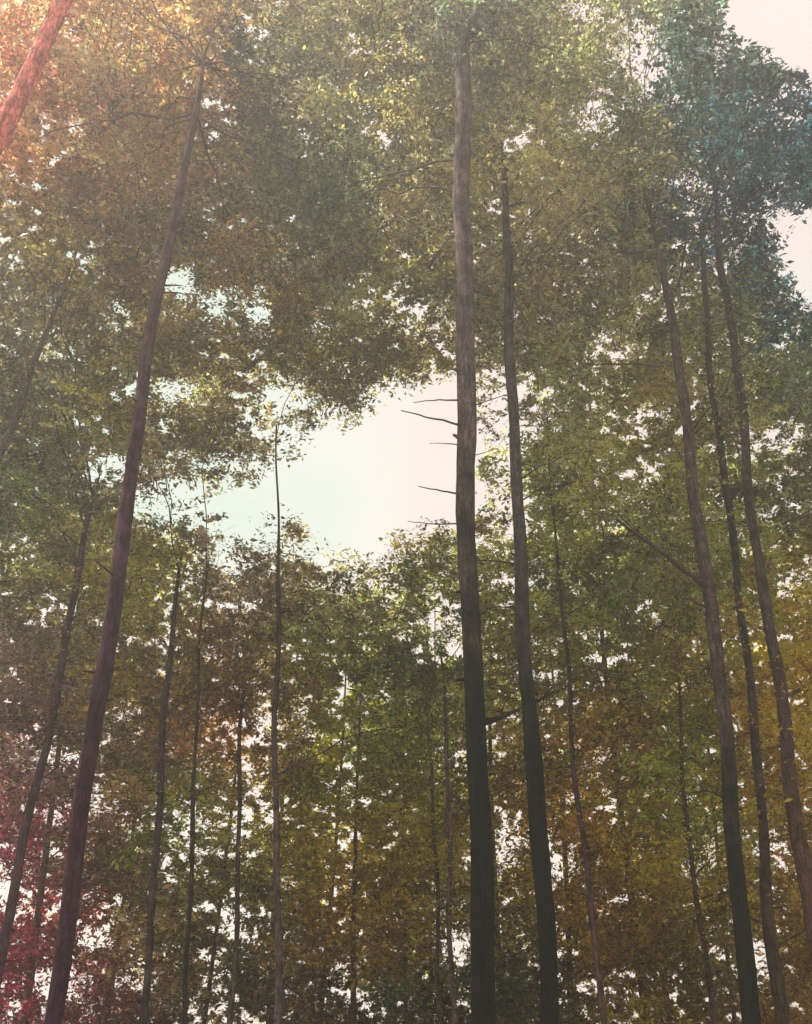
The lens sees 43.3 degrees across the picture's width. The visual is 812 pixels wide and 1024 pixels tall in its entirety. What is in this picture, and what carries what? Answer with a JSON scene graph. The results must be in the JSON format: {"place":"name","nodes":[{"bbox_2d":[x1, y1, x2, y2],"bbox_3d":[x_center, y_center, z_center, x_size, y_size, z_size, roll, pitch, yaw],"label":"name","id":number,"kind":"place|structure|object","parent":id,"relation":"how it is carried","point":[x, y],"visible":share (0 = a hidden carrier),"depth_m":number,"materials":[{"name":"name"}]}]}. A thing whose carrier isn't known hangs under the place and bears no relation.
{"place":"outdoors","nodes":[
{"label":"outdoors","id":0,"kind":"place"},
{"bbox_2d":[0,0,811,1023],"label":"sky","id":1,"kind":"structure","parent":0,"point":[354,488],"materials":[{"name":"white"}]},
{"bbox_3d":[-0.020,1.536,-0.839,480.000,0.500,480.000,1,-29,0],"label":"ground","id":2,"kind":"structure","parent":0,"visible":0},
{"bbox_2d":[0,0,94,157],"bbox_3d":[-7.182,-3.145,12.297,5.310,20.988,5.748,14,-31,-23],"label":"forest tree","id":3,"kind":"object","parent":2,"relation":"on","point":[12,108],"visible":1,"depth_m":12.08,"materials":[{"name":"brown plant"}]},
{"bbox_2d":[0,528,156,1023],"bbox_3d":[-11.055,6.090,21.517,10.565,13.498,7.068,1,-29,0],"label":"forest tree","id":4,"kind":"object","parent":2,"relation":"on","point":[23,947],"visible":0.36,"depth_m":20.63,"materials":[{"name":"green plant"}]},
{"bbox_2d":[0,556,168,1023],"bbox_3d":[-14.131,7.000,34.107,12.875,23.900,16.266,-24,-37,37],"label":"forest tree","id":5,"kind":"object","parent":2,"relation":"on","point":[45,921],"visible":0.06,"depth_m":30.96,"materials":[{"name":"green plant"}]},
{"bbox_2d":[0,0,201,756],"bbox_3d":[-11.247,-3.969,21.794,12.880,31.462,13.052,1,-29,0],"label":"forest tree","id":6,"kind":"object","parent":2,"relation":"on","point":[18,404],"visible":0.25,"depth_m":22.90,"materials":[{"name":"green plant"}]},
{"bbox_2d":[0,196,300,1023],"bbox_3d":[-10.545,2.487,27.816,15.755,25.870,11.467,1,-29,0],"label":"forest tree","id":7,"kind":"object","parent":2,"relation":"on","point":[45,857],"visible":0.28,"depth_m":25.59,"materials":[{"name":"green plant"}]},
{"bbox_2d":[0,524,304,1023],"bbox_3d":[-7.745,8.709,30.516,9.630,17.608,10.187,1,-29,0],"label":"forest tree","id":8,"kind":"object","parent":2,"relation":"on","point":[99,909],"visible":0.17,"depth_m":29.20,"materials":[{"name":"green plant"}]},
{"bbox_2d":[0,0,375,1023],"bbox_3d":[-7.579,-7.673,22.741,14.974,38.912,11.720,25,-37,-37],"label":"forest tree","id":9,"kind":"object","parent":2,"relation":"on","point":[80,576],"visible":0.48,"depth_m":18.29,"materials":[{"name":"green plant"}]},
{"bbox_2d":[0,0,382,1023],"bbox_3d":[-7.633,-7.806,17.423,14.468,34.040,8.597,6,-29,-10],"label":"forest tree","id":10,"kind":"object","parent":2,"relation":"on","point":[258,104],"visible":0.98,"depth_m":16.64,"materials":[{"name":"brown plant"}]},
{"bbox_2d":[27,0,411,1023],"bbox_3d":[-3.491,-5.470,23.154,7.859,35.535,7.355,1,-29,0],"label":"forest tree","id":11,"kind":"object","parent":2,"relation":"on","point":[151,914],"visible":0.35,"depth_m":18.70,"materials":[{"name":"green plant"}]},
{"bbox_2d":[0,0,442,1023],"bbox_3d":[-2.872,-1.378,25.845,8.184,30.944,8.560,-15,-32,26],"label":"forest tree","id":12,"kind":"object","parent":2,"relation":"on","point":[254,892],"visible":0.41,"depth_m":20.54,"materials":[{"name":"green plant"}]},
{"bbox_2d":[42,321,405,1023],"bbox_3d":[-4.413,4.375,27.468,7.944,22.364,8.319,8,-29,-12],"label":"forest tree","id":13,"kind":"object","parent":2,"relation":"on","point":[162,1017],"visible":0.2,"depth_m":24.74,"materials":[{"name":"green plant"}]},
{"bbox_2d":[34,130,422,1023],"bbox_3d":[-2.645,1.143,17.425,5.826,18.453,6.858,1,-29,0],"label":"forest tree","id":14,"kind":"object","parent":2,"relation":"on","point":[164,560],"visible":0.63,"depth_m":18.16,"materials":[{"name":"green plant"}]},
{"bbox_2d":[87,655,406,1023],"bbox_3d":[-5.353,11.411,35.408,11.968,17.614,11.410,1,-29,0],"label":"forest tree","id":15,"kind":"object","parent":2,"relation":"on","point":[212,1013],"visible":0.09,"depth_m":33.67,"materials":[{"name":"green plant"}]},
{"bbox_2d":[150,282,463,1023],"bbox_3d":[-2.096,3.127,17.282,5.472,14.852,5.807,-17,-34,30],"label":"forest tree","id":16,"kind":"object","parent":2,"relation":"on","point":[285,324],"visible":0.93,"depth_m":17.68,"materials":[{"name":"green plant"}]},
{"bbox_2d":[187,581,453,1023],"bbox_3d":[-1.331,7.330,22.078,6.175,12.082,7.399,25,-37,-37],"label":"forest tree","id":17,"kind":"object","parent":2,"relation":"on","point":[352,1004],"visible":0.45,"depth_m":21.84,"materials":[{"name":"green plant"}]},
{"bbox_2d":[191,518,465,1023],"bbox_3d":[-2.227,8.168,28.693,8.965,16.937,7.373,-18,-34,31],"label":"forest tree","id":18,"kind":"object","parent":2,"relation":"on","point":[330,890],"visible":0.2,"depth_m":26.99,"materials":[{"name":"green plant"}]},
{"bbox_2d":[232,530,549,1023],"bbox_3d":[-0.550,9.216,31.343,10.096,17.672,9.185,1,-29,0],"label":"forest tree","id":19,"kind":"object","parent":2,"relation":"on","point":[425,638],"visible":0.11,"depth_m":30.24,"materials":[{"name":"green plant"}]},
{"bbox_2d":[253,166,609,1023],"bbox_3d":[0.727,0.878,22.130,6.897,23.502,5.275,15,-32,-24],"label":"forest tree","id":20,"kind":"object","parent":2,"relation":"on","point":[513,962],"visible":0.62,"depth_m":19.27,"materials":[{"name":"green plant"}]},
{"bbox_2d":[288,197,600,1023],"bbox_3d":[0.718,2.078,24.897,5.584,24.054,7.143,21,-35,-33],"label":"forest tree","id":21,"kind":"object","parent":2,"relation":"on","point":[442,997],"visible":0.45,"depth_m":21.87,"materials":[{"name":"green plant"}]},
{"bbox_2d":[330,577,569,1023],"bbox_3d":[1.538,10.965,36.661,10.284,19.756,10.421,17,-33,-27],"label":"forest tree","id":22,"kind":"object","parent":2,"relation":"on","point":[427,961],"visible":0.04,"depth_m":33.98,"materials":[{"name":"green plant"}]},
{"bbox_2d":[216,0,717,1023],"bbox_3d":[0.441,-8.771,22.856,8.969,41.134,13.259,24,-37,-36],"label":"forest tree","id":23,"kind":"object","parent":2,"relation":"on","point":[506,248],"visible":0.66,"depth_m":17.73,"materials":[{"name":"green plant"}]},
{"bbox_2d":[347,452,649,1023],"bbox_3d":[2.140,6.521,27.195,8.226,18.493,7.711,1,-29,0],"label":"forest tree","id":24,"kind":"object","parent":2,"relation":"on","point":[396,545],"visible":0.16,"depth_m":25.91,"materials":[{"name":"green plant"}]},
{"bbox_2d":[272,0,806,1023],"bbox_3d":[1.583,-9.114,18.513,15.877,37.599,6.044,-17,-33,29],"label":"forest tree","id":25,"kind":"object","parent":2,"relation":"on","point":[482,920],"visible":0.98,"depth_m":16.23,"materials":[{"name":"green plant"}]},
{"bbox_2d":[368,235,719,1023],"bbox_3d":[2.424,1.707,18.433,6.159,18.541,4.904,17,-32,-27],"label":"forest tree","id":26,"kind":"object","parent":2,"relation":"on","point":[534,459],"visible":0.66,"depth_m":18.49,"materials":[{"name":"green plant"}]},
{"bbox_2d":[287,113,811,1023],"bbox_3d":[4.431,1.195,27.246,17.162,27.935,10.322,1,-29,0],"label":"forest tree","id":27,"kind":"object","parent":2,"relation":"on","point":[619,783],"visible":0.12,"depth_m":25.15,"materials":[{"name":"green plant"}]},
{"bbox_2d":[434,485,685,1023],"bbox_3d":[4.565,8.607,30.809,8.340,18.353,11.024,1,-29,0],"label":"forest tree","id":28,"kind":"object","parent":2,"relation":"on","point":[566,882],"visible":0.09,"depth_m":29.00,"materials":[{"name":"green plant"}]},
{"bbox_2d":[346,0,811,1023],"bbox_3d":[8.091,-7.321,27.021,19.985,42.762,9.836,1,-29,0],"label":"forest tree","id":29,"kind":"object","parent":2,"relation":"on","point":[766,904],"visible":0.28,"depth_m":20.83,"materials":[{"name":"green plant"}]},
{"bbox_2d":[447,584,728,1023],"bbox_3d":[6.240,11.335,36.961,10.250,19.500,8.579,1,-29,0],"label":"forest tree","id":30,"kind":"object","parent":2,"relation":"on","point":[510,832],"visible":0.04,"depth_m":34.40,"materials":[{"name":"green plant"}]},
{"bbox_2d":[444,0,811,1023],"bbox_3d":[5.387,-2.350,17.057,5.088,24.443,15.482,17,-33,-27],"label":"forest tree","id":31,"kind":"object","parent":2,"relation":"on","point":[720,694],"visible":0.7,"depth_m":17.44,"materials":[{"name":"green plant"}]},
{"bbox_2d":[475,335,811,1023],"bbox_3d":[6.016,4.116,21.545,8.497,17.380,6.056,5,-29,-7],"label":"forest tree","id":32,"kind":"object","parent":2,"relation":"on","point":[665,881],"visible":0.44,"depth_m":20.46,"materials":[{"name":"green plant"}]},
{"bbox_2d":[492,623,796,1023],"bbox_3d":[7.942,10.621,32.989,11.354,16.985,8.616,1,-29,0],"label":"forest tree","id":33,"kind":"object","parent":2,"relation":"on","point":[669,907],"visible":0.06,"depth_m":31.74,"materials":[{"name":"green plant"}]},
{"bbox_2d":[515,0,811,968],"bbox_3d":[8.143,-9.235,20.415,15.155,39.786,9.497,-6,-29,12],"label":"forest tree","id":34,"kind":"object","parent":2,"relation":"on","point":[793,810],"visible":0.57,"depth_m":18.46,"materials":[{"name":"green plant"}]},
{"bbox_2d":[558,400,811,1023],"bbox_3d":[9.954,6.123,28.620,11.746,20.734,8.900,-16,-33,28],"label":"forest tree","id":35,"kind":"object","parent":2,"relation":"on","point":[729,995],"visible":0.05,"depth_m":27.65,"materials":[{"name":"green plant"}]},
{"bbox_2d":[622,469,811,1023],"bbox_3d":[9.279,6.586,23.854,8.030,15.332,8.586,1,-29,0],"label":"forest tree","id":36,"kind":"object","parent":2,"relation":"on","point":[802,974],"visible":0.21,"depth_m":23.50,"materials":[{"name":"green plant"}]},
{"bbox_2d":[637,714,811,1022],"bbox_3d":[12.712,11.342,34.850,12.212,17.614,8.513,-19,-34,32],"label":"forest tree","id":37,"kind":"object","parent":2,"relation":"on","point":[759,955],"depth_m":33.44,"materials":[{"name":"green plant"}]},
{"bbox_2d":[711,416,811,1021],"bbox_3d":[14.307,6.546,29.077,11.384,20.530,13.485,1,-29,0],"label":"forest tree","id":38,"kind":"object","parent":2,"relation":"on","point":[795,995],"visible":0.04,"depth_m":29.92,"materials":[{"name":"green plant"}]},
{"bbox_2d":[764,387,811,697],"bbox_3d":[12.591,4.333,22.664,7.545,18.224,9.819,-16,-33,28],"label":"forest tree","id":39,"kind":"object","parent":2,"relation":"on","point":[798,539],"visible":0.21,"depth_m":26.37,"materials":[{"name":"green plant"}]}
]}

